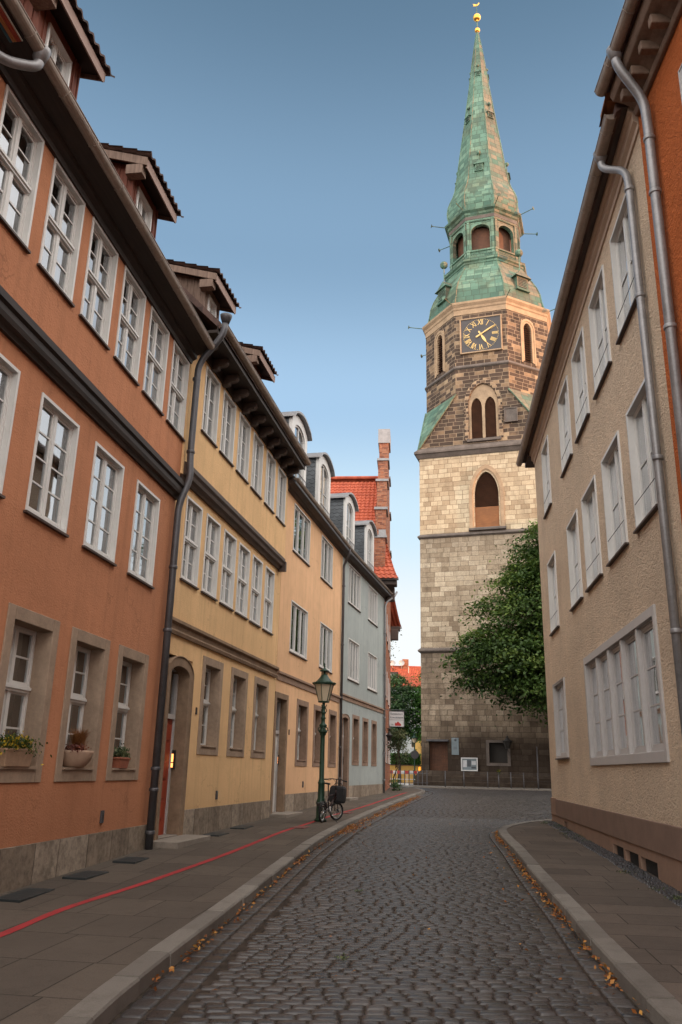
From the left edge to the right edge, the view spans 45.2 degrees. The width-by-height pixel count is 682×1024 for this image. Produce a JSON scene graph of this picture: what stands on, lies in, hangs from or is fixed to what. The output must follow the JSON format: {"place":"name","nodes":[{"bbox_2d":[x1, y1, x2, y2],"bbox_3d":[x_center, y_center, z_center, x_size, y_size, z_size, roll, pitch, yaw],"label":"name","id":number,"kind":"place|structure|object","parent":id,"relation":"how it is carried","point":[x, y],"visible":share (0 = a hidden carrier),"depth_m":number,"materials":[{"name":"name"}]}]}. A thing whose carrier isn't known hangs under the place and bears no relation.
{"place":"outdoors","nodes":[
{"label":"outdoors","id":0,"kind":"place"},
{"bbox_2d":[0,787,420,1023],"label":"pavement","id":1,"kind":"structure","parent":0,"point":[54,968],"depth_m":8.85,"materials":[{"name":"grey stone"}]},
{"bbox_2d":[0,888,54,902],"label":"cellar cover","id":2,"kind":"object","parent":1,"relation":"on","point":[20,896],"visible":0.9,"depth_m":9.51,"materials":[{"name":"metal"}]},
{"bbox_2d":[62,871,108,879],"bbox_3d":[-3.466,4.935,11.128,0.345,0.036,0.754,-1,-18,9],"label":"cellar cover","id":3,"kind":"object","parent":1,"relation":"on","point":[85,875],"visible":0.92,"depth_m":11.00,"materials":[{"name":"metal"}]},
{"bbox_2d":[112,857,148,863],"bbox_3d":[-3.236,5.384,12.666,0.367,0.036,0.721,-1,-18,6],"label":"cellar cover","id":4,"kind":"object","parent":1,"relation":"on","point":[130,860],"visible":0.96,"depth_m":12.51,"materials":[{"name":"metal"}]},
{"bbox_2d":[0,793,403,936],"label":"red line marking","id":5,"kind":"object","parent":1,"relation":"on","point":[23,925],"visible":0.95,"depth_m":10.27,"materials":[{"name":"paint"}]},
{"bbox_2d":[205,832,228,836],"bbox_3d":[-2.555,6.631,16.849,0.330,0.036,0.797,-1,-18,9],"label":"cellar cover","id":6,"kind":"object","parent":1,"relation":"on","point":[217,834],"visible":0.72,"depth_m":16.74,"materials":[{"name":"metal"}]},
{"bbox_2d":[230,825,253,828],"bbox_3d":[-2.228,7.160,18.604,0.329,0.036,0.936,-2,-18,10],"label":"cellar cover","id":7,"kind":"object","parent":1,"relation":"on","point":[242,827],"visible":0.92,"depth_m":18.37,"materials":[{"name":"metal"}]},
{"bbox_2d":[312,663,335,821],"bbox_3d":[-0.479,5.959,21.447,0.644,4.000,0.630,5,-18,-11],"label":"street lamp","id":8,"kind":"object","parent":1,"relation":"on","point":[324,684],"visible":0.98,"depth_m":21.55,"materials":[{"name":"green metal"}]},
{"bbox_2d":[317,778,346,822],"bbox_3d":[-0.286,7.361,20.940,0.648,1.049,1.569,-1,-17,20],"label":"bicycle","id":9,"kind":"object","parent":1,"relation":"on","point":[336,794],"visible":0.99,"depth_m":21.33,"materials":[{"name":"black metal"}]},
{"bbox_2d":[388,779,402,790],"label":"potted shrub","id":10,"kind":"object","parent":1,"relation":"on","point":[395,784],"visible":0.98,"depth_m":41.32,"materials":[{"name":"green plant"}]},
{"bbox_2d":[77,0,624,665],"label":"sky","id":11,"kind":"structure","parent":0,"point":[307,151],"materials":[{"name":"blue"}]},
{"bbox_2d":[109,791,652,1023],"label":"road","id":12,"kind":"structure","parent":0,"point":[183,1008],"depth_m":7.55,"materials":[{"name":"grey stone"}]},
{"bbox_2d":[150,795,648,1014],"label":"fallen leaves","id":13,"kind":"object","parent":12,"relation":"on","point":[351,827],"visible":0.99,"depth_m":10.46,"materials":[{"name":"orange plant"}]},
{"bbox_2d":[387,788,551,819],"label":"road setts","id":14,"kind":"structure","parent":12,"relation":"on","point":[463,796],"depth_m":31.66,"materials":[{"name":"grey stone"}]},
{"bbox_2d":[445,771,538,788],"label":"railing","id":15,"kind":"object","parent":14,"relation":"on","point":[523,774],"visible":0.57,"depth_m":58.90,"materials":[{"name":"metal"}]},
{"bbox_2d":[401,785,551,790],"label":"tower kerb","id":16,"kind":"structure","parent":12,"relation":"on","point":[463,787],"depth_m":58.51,"materials":[{"name":"stone"}]},
{"bbox_2d":[334,820,681,960],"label":"weeds","id":17,"kind":"object","parent":12,"relation":"on","point":[675,898],"visible":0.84,"depth_m":11.03,"materials":[{"name":"green plant"}]},
{"bbox_2d":[507,820,681,1003],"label":"pavement","id":18,"kind":"structure","parent":0,"point":[641,926],"depth_m":10.15,"materials":[{"name":"grey stone"}]},
{"bbox_2d":[544,821,681,907],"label":"cobble strip","id":19,"kind":"object","parent":18,"relation":"on","point":[625,865],"visible":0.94,"depth_m":13.08,"materials":[{"name":"grey stone"}]},
{"bbox_3d":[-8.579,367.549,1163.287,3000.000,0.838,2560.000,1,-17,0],"label":"ground","id":20,"kind":"structure","parent":0,"visible":0},
{"bbox_2d":[0,0,214,893],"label":"town house","id":21,"kind":"structure","parent":20,"relation":"on","point":[104,335],"depth_m":11.99,"materials":[{"name":"orange paint"}]},
{"bbox_2d":[0,353,20,498],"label":"window","id":22,"kind":"structure","parent":21,"relation":"in","point":[12,374],"depth_m":10.11,"materials":[{"name":"white paint"}]},
{"bbox_2d":[0,84,44,253],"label":"window","id":23,"kind":"structure","parent":21,"relation":"in","point":[12,163],"depth_m":10.51,"materials":[{"name":"white paint"}]},
{"bbox_2d":[0,730,51,766],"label":"flower box","id":24,"kind":"object","parent":21,"relation":"on","point":[15,753],"visible":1,"depth_m":10.00,"materials":[{"name":"stone"}]},
{"bbox_2d":[0,603,60,782],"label":"window","id":25,"kind":"structure","parent":21,"relation":"in","point":[43,631],"depth_m":10.71,"materials":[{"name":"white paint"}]},
{"bbox_2d":[23,392,79,537],"bbox_3d":[-4.020,-0.621,11.210,0.292,1.685,1.200,-1,-18,8],"label":"window","id":26,"kind":"structure","parent":21,"relation":"in","point":[44,513],"depth_m":11.48,"materials":[{"name":"white paint"}]},
{"bbox_2d":[36,158,85,307],"bbox_3d":[-3.995,-3.901,11.498,0.292,1.735,1.040,-1,-18,8],"label":"window","id":27,"kind":"structure","parent":21,"relation":"in","point":[57,224],"depth_m":11.68,"materials":[{"name":"white paint"}]},
{"bbox_2d":[62,727,93,767],"bbox_3d":[-3.782,3.351,11.731,0.551,0.586,0.517,-12,-22,36],"label":"flower bowl","id":28,"kind":"object","parent":21,"relation":"on","point":[77,754],"visible":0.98,"depth_m":11.56,"materials":[{"name":"ceramic"}]},
{"bbox_2d":[54,627,110,781],"bbox_3d":[-3.932,2.834,11.995,0.447,2.100,1.330,-1,-18,8],"label":"window","id":29,"kind":"structure","parent":21,"relation":"in","point":[96,649],"depth_m":12.33,"materials":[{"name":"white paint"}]},
{"bbox_2d":[78,216,118,350],"bbox_3d":[-3.826,-3.523,12.688,0.292,1.735,1.040,-1,-18,8],"label":"window","id":30,"kind":"structure","parent":21,"relation":"in","point":[94,277],"depth_m":12.87,"materials":[{"name":"white paint"}]},
{"bbox_2d":[82,441,124,566],"bbox_3d":[-3.792,-0.107,12.825,0.292,1.685,1.200,-1,-18,8],"label":"window","id":31,"kind":"structure","parent":21,"relation":"in","point":[107,461],"depth_m":13.07,"materials":[{"name":"white paint"}]},
{"bbox_2d":[112,743,130,767],"bbox_3d":[-3.597,3.943,13.294,0.371,0.403,0.713,-1,-18,8],"label":"flower pot","id":32,"kind":"object","parent":21,"relation":"on","point":[120,759],"visible":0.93,"depth_m":13.17,"materials":[{"name":"ceramic"}]},
{"bbox_2d":[105,644,148,780],"bbox_3d":[-3.703,3.348,13.610,0.447,2.100,1.330,-1,-18,8],"label":"window","id":33,"kind":"structure","parent":21,"relation":"in","point":[136,662],"depth_m":13.96,"materials":[{"name":"white paint"}]},
{"bbox_2d":[113,265,146,385],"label":"window","id":34,"kind":"structure","parent":21,"relation":"in","point":[135,333],"depth_m":14.07,"materials":[{"name":"white paint"}]},
{"bbox_2d":[127,479,159,588],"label":"window","id":35,"kind":"structure","parent":21,"relation":"in","point":[146,496],"depth_m":14.72,"materials":[{"name":"white paint"}]},
{"bbox_2d":[141,306,169,415],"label":"window","id":36,"kind":"structure","parent":21,"relation":"in","point":[159,366],"depth_m":15.25,"materials":[{"name":"white paint"}]},
{"bbox_2d":[165,340,189,441],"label":"window","id":37,"kind":"structure","parent":21,"relation":"in","point":[179,360],"depth_m":16.44,"materials":[{"name":"white paint"}]},
{"bbox_2d":[145,259,310,849],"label":"town house","id":38,"kind":"structure","parent":20,"relation":"on","point":[244,456],"depth_m":18.69,"materials":[{"name":"yellow paint"}]},
{"bbox_2d":[158,719,172,834],"bbox_3d":[-3.445,5.064,15.480,0.055,2.280,0.860,-2,-18,10],"label":"door","id":39,"kind":"structure","parent":38,"relation":"in","point":[169,724],"depth_m":15.75,"materials":[{"name":"red paint"}]},
{"bbox_2d":[179,495,202,589],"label":"window","id":40,"kind":"structure","parent":38,"relation":"in","point":[191,506],"depth_m":17.08,"materials":[{"name":"white paint"}]},
{"bbox_2d":[196,655,223,755],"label":"window","id":41,"kind":"structure","parent":38,"relation":"in","point":[209,745],"depth_m":18.05,"materials":[{"name":"white paint"}]},
{"bbox_2d":[200,513,220,601],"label":"window","id":42,"kind":"structure","parent":38,"relation":"in","point":[211,522],"depth_m":18.23,"materials":[{"name":"white paint"}]},
{"bbox_2d":[201,365,220,447],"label":"window","id":43,"kind":"structure","parent":38,"relation":"in","point":[210,378],"depth_m":18.26,"materials":[{"name":"white paint"}]},
{"bbox_2d":[219,529,236,611],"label":"window","id":44,"kind":"structure","parent":38,"relation":"in","point":[230,542],"depth_m":19.37,"materials":[{"name":"white paint"}]},
{"bbox_2d":[219,389,236,466],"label":"window","id":45,"kind":"structure","parent":38,"relation":"in","point":[228,422],"depth_m":19.41,"materials":[{"name":"white paint"}]},
{"bbox_2d":[226,667,248,756],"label":"window","id":46,"kind":"structure","parent":38,"relation":"in","point":[239,678],"depth_m":19.89,"materials":[{"name":"white paint"}]},
{"bbox_2d":[234,542,250,619],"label":"window","id":47,"kind":"structure","parent":38,"relation":"in","point":[241,605],"depth_m":20.47,"materials":[{"name":"white paint"}]},
{"bbox_2d":[235,412,250,484],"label":"window","id":48,"kind":"structure","parent":38,"relation":"in","point":[244,431],"depth_m":20.58,"materials":[{"name":"white paint"}]},
{"bbox_2d":[249,554,262,627],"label":"window","id":49,"kind":"structure","parent":38,"relation":"in","point":[257,565],"depth_m":21.58,"materials":[{"name":"white paint"}]},
{"bbox_2d":[250,431,263,499],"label":"window","id":50,"kind":"structure","parent":38,"relation":"in","point":[258,447],"depth_m":21.75,"materials":[{"name":"white paint"}]},
{"bbox_2d":[250,676,268,758],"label":"window","id":51,"kind":"structure","parent":38,"relation":"in","point":[261,686],"depth_m":21.72,"materials":[{"name":"white paint"}]},
{"bbox_2d":[262,566,274,635],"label":"window","id":52,"kind":"structure","parent":38,"relation":"in","point":[269,574],"depth_m":22.76,"materials":[{"name":"white paint"}]},
{"bbox_2d":[264,450,275,513],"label":"window","id":53,"kind":"structure","parent":38,"relation":"in","point":[269,493],"depth_m":22.96,"materials":[{"name":"white paint"}]},
{"bbox_2d":[276,466,286,526],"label":"window","id":54,"kind":"structure","parent":38,"relation":"in","point":[282,478],"depth_m":24.14,"materials":[{"name":"white paint"}]},
{"bbox_2d":[54,788,424,1023],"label":"kerb","id":55,"kind":"structure","parent":20,"relation":"on","point":[109,1000],"depth_m":7.32,"materials":[{"name":"stone"}]},
{"bbox_2d":[270,411,352,817],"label":"town house","id":56,"kind":"structure","parent":20,"relation":"on","point":[318,547],"depth_m":26.74,"materials":[{"name":"yellow paint"}]},
{"bbox_2d":[272,734,277,811],"bbox_3d":[-1.959,7.280,22.925,0.055,2.110,0.900,-2,-18,12],"label":"door","id":57,"kind":"structure","parent":56,"relation":"in","point":[276,734],"depth_m":23.19,"materials":[{"name":"white paint"}]},
{"bbox_2d":[289,600,307,660],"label":"window","id":58,"kind":"structure","parent":56,"relation":"in","point":[299,616],"depth_m":25.82,"materials":[{"name":"white paint"}]},
{"bbox_2d":[292,503,310,566],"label":"window","id":59,"kind":"structure","parent":56,"relation":"in","point":[302,525],"depth_m":26.69,"materials":[{"name":"white paint"}]},
{"bbox_2d":[295,699,308,766],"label":"window","id":60,"kind":"structure","parent":56,"relation":"in","point":[301,742],"depth_m":25.92,"materials":[{"name":"white paint"}]},
{"bbox_2d":[312,704,321,766],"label":"window","id":61,"kind":"structure","parent":56,"relation":"in","point":[317,709],"depth_m":27.78,"materials":[{"name":"white paint"}]},
{"bbox_2d":[319,621,332,673],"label":"window","id":62,"kind":"structure","parent":56,"relation":"in","point":[326,634],"depth_m":29.37,"materials":[{"name":"white paint"}]},
{"bbox_2d":[320,535,332,588],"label":"window","id":63,"kind":"structure","parent":56,"relation":"in","point":[326,548],"depth_m":30.06,"materials":[{"name":"white paint"}]},
{"bbox_2d":[327,709,336,767],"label":"window","id":64,"kind":"structure","parent":56,"relation":"in","point":[332,728],"depth_m":29.89,"materials":[{"name":"white paint"}]},
{"bbox_2d":[330,492,397,800],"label":"town house","id":65,"kind":"structure","parent":20,"relation":"on","point":[367,593],"depth_m":35.17,"materials":[{"name":"white paint"}]},
{"bbox_2d":[347,638,359,684],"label":"window","id":66,"kind":"structure","parent":65,"relation":"in","point":[353,647],"depth_m":33.72,"materials":[{"name":"white paint"}]},
{"bbox_2d":[348,563,360,612],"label":"window","id":67,"kind":"structure","parent":65,"relation":"in","point":[354,583],"depth_m":34.62,"materials":[{"name":"white paint"}]},
{"bbox_2d":[352,714,359,765],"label":"window","id":68,"kind":"structure","parent":65,"relation":"in","point":[355,719],"depth_m":33.50,"materials":[{"name":"brown paint"}]},
{"bbox_2d":[362,718,368,765],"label":"window","id":69,"kind":"structure","parent":65,"relation":"in","point":[365,722],"depth_m":35.09,"materials":[{"name":"white paint"}]},
{"bbox_2d":[367,652,377,693],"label":"window","id":70,"kind":"structure","parent":65,"relation":"in","point":[372,660],"depth_m":37.14,"materials":[{"name":"white paint"}]},
{"bbox_2d":[368,585,377,627],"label":"window","id":71,"kind":"structure","parent":65,"relation":"in","point":[372,594],"depth_m":37.97,"materials":[{"name":"white paint"}]},
{"bbox_2d":[371,720,376,765],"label":"window","id":72,"kind":"structure","parent":65,"relation":"in","point":[373,723],"depth_m":36.78,"materials":[{"name":"white paint"}]},
{"bbox_2d":[330,429,401,790],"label":"brick house","id":73,"kind":"structure","parent":20,"relation":"on","point":[371,494],"depth_m":46.96,"materials":[{"name":"brick"}]},
{"bbox_2d":[386,709,403,726],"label":"restaurant sign","id":74,"kind":"object","parent":73,"relation":"attached to","point":[396,718],"visible":1,"depth_m":42.71,"materials":[{"name":"metal"}]},
{"bbox_2d":[387,728,415,781],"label":"climbing shrub","id":75,"kind":"object","parent":20,"relation":"on","point":[397,733],"visible":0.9,"depth_m":44.27,"materials":[{"name":"green plant"}]},
{"bbox_2d":[390,672,420,781],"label":"garden tree","id":76,"kind":"object","parent":20,"relation":"on","point":[401,692],"visible":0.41,"depth_m":81.34,"materials":[{"name":"green plant"}]},
{"bbox_2d":[390,659,420,763],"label":"apartment house","id":77,"kind":"structure","parent":20,"relation":"on","point":[405,668],"depth_m":113.73,"materials":[{"name":"white paint"}]},
{"bbox_2d":[390,753,420,764],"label":"clipped hedge","id":78,"kind":"object","parent":20,"relation":"on","point":[417,760],"visible":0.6,"depth_m":86.91,"materials":[{"name":"green plant"}]},
{"bbox_2d":[390,764,421,782],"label":"garden wall","id":79,"kind":"structure","parent":20,"relation":"on","point":[404,767],"depth_m":85.90,"materials":[{"name":"paint"}]},
{"bbox_2d":[403,670,420,749],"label":"garden tree","id":80,"kind":"object","parent":20,"relation":"on","point":[418,727],"visible":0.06,"depth_m":80.44,"materials":[{"name":"green plant"}]},
{"bbox_2d":[415,741,421,764],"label":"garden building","id":81,"kind":"structure","parent":20,"relation":"on","point":[418,746],"depth_m":91.39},
{"bbox_2d":[408,3,554,788],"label":"church tower","id":82,"kind":"structure","parent":20,"relation":"on","point":[486,328],"depth_m":75.00,"materials":[{"name":"stone"}]},
{"bbox_2d":[430,741,447,770],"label":"tower door","id":83,"kind":"structure","parent":82,"relation":"in","point":[438,750],"depth_m":68.16,"materials":[{"name":"brown wood"}]},
{"bbox_2d":[451,738,458,754],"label":"information board","id":84,"kind":"object","parent":82,"relation":"attached to","point":[455,745],"visible":1,"depth_m":67.58,"materials":[{"name":"grey metal"}]},
{"bbox_2d":[461,757,477,770],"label":"notice case","id":85,"kind":"object","parent":82,"relation":"attached to","point":[469,764],"visible":1,"depth_m":66.80,"materials":[{"name":"white metal"}]},
{"bbox_2d":[503,736,511,750],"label":"wall lantern","id":86,"kind":"object","parent":82,"relation":"attached to","point":[507,741],"depth_m":65.92,"materials":[{"name":"metal"}]},
{"bbox_2d":[435,521,547,727],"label":"linden tree","id":87,"kind":"object","parent":20,"relation":"on","point":[517,652],"visible":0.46,"depth_m":60.76,"materials":[{"name":"green plant"}]},
{"bbox_2d":[498,819,681,1023],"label":"kerb","id":88,"kind":"structure","parent":20,"relation":"on","point":[645,990],"depth_m":7.46,"materials":[{"name":"stone"}]},
{"bbox_2d":[516,92,681,892],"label":"town house","id":89,"kind":"structure","parent":20,"relation":"on","point":[596,450],"depth_m":14.60,"materials":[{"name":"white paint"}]},
{"bbox_2d":[541,435,551,518],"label":"window","id":90,"kind":"structure","parent":89,"relation":"in","point":[545,460],"depth_m":23.63,"materials":[{"name":"white paint"}]},
{"bbox_2d":[547,551,559,635],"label":"window","id":91,"kind":"structure","parent":89,"relation":"in","point":[551,565],"depth_m":22.69,"materials":[{"name":"white paint"}]},
{"bbox_2d":[552,677,569,759],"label":"window","id":92,"kind":"structure","parent":89,"relation":"in","point":[559,693],"depth_m":21.66,"materials":[{"name":"grey paint"}]},
{"bbox_2d":[557,375,572,477],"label":"window","id":93,"kind":"structure","parent":89,"relation":"in","point":[564,419],"depth_m":20.26,"materials":[{"name":"white paint"}]},
{"bbox_2d":[566,509,583,611],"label":"window","id":94,"kind":"structure","parent":89,"relation":"in","point":[572,529],"depth_m":19.17,"materials":[{"name":"white paint"}]},
{"bbox_2d":[571,327,589,443],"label":"window","id":95,"kind":"structure","parent":89,"relation":"in","point":[578,361],"depth_m":18.10,"materials":[{"name":"white paint"}]},
{"bbox_2d":[581,475,602,592],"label":"window","id":96,"kind":"structure","parent":89,"relation":"in","point":[589,504],"depth_m":17.09,"materials":[{"name":"white paint"}]},
{"bbox_2d":[589,661,601,756],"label":"window","id":97,"kind":"structure","parent":89,"relation":"in","point":[592,666],"depth_m":16.95,"materials":[{"name":"grey paint"}]},
{"bbox_2d":[588,265,611,399],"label":"window","id":98,"kind":"structure","parent":89,"relation":"in","point":[597,308],"depth_m":15.91,"materials":[{"name":"white paint"}]},
{"bbox_2d":[599,652,613,755],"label":"window","id":99,"kind":"structure","parent":89,"relation":"in","point":[606,708],"depth_m":15.84,"materials":[{"name":"grey paint"}]},
{"bbox_2d":[601,430,628,566],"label":"window","id":100,"kind":"structure","parent":89,"relation":"in","point":[611,463],"depth_m":14.92,"materials":[{"name":"white paint"}]},
{"bbox_2d":[610,643,627,754],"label":"window","id":101,"kind":"structure","parent":89,"relation":"in","point":[621,731],"depth_m":14.72,"materials":[{"name":"grey paint"}]},
{"bbox_2d":[609,193,636,344],"bbox_3d":[4.766,-4.044,13.525,0.307,2.035,1.520,-1,-18,7],"label":"window","id":102,"kind":"structure","parent":89,"relation":"in","point":[620,244],"depth_m":13.94,"materials":[{"name":"white paint"}]},
{"bbox_2d":[624,632,644,752],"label":"window","id":103,"kind":"structure","parent":89,"relation":"in","point":[636,724],"depth_m":13.60,"materials":[{"name":"grey paint"}]},
{"bbox_2d":[626,378,657,533],"bbox_3d":[4.699,-0.845,12.501,0.327,2.035,1.450,-1,-18,7],"label":"window","id":104,"kind":"structure","parent":89,"relation":"in","point":[637,418],"depth_m":12.90,"materials":[{"name":"white paint"}]},
{"bbox_2d":[639,620,663,751],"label":"window","id":105,"kind":"structure","parent":89,"relation":"in","point":[653,712],"depth_m":12.50,"materials":[{"name":"grey paint"}]},
{"bbox_2d":[594,0,681,521],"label":"town house","id":106,"kind":"structure","parent":20,"relation":"on","point":[641,73],"depth_m":11.15,"materials":[{"name":"orange paint"}]},
{"bbox_2d":[678,64,681,100],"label":"window","id":107,"kind":"structure","parent":106,"relation":"in","point":[680,69],"depth_m":10.56,"materials":[{"name":"grey paint"}]},
{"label":"square paving","id":108,"kind":"structure","parent":0,"visible":0},
{"bbox_2d":[390,767,420,784],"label":"road barrier","id":109,"kind":"object","parent":108,"relation":"on","point":[406,772],"visible":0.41,"depth_m":69.11,"materials":[{"name":"white"}]},
{"bbox_2d":[391,770,428,785],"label":"picket fence","id":110,"kind":"object","parent":108,"relation":"on","point":[409,782],"visible":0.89,"depth_m":65.84,"materials":[{"name":"metal"}]},
{"bbox_2d":[411,732,418,780],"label":"lamp post","id":111,"kind":"object","parent":108,"relation":"on","point":[415,754],"visible":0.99,"depth_m":72.89,"materials":[{"name":"grey metal"}]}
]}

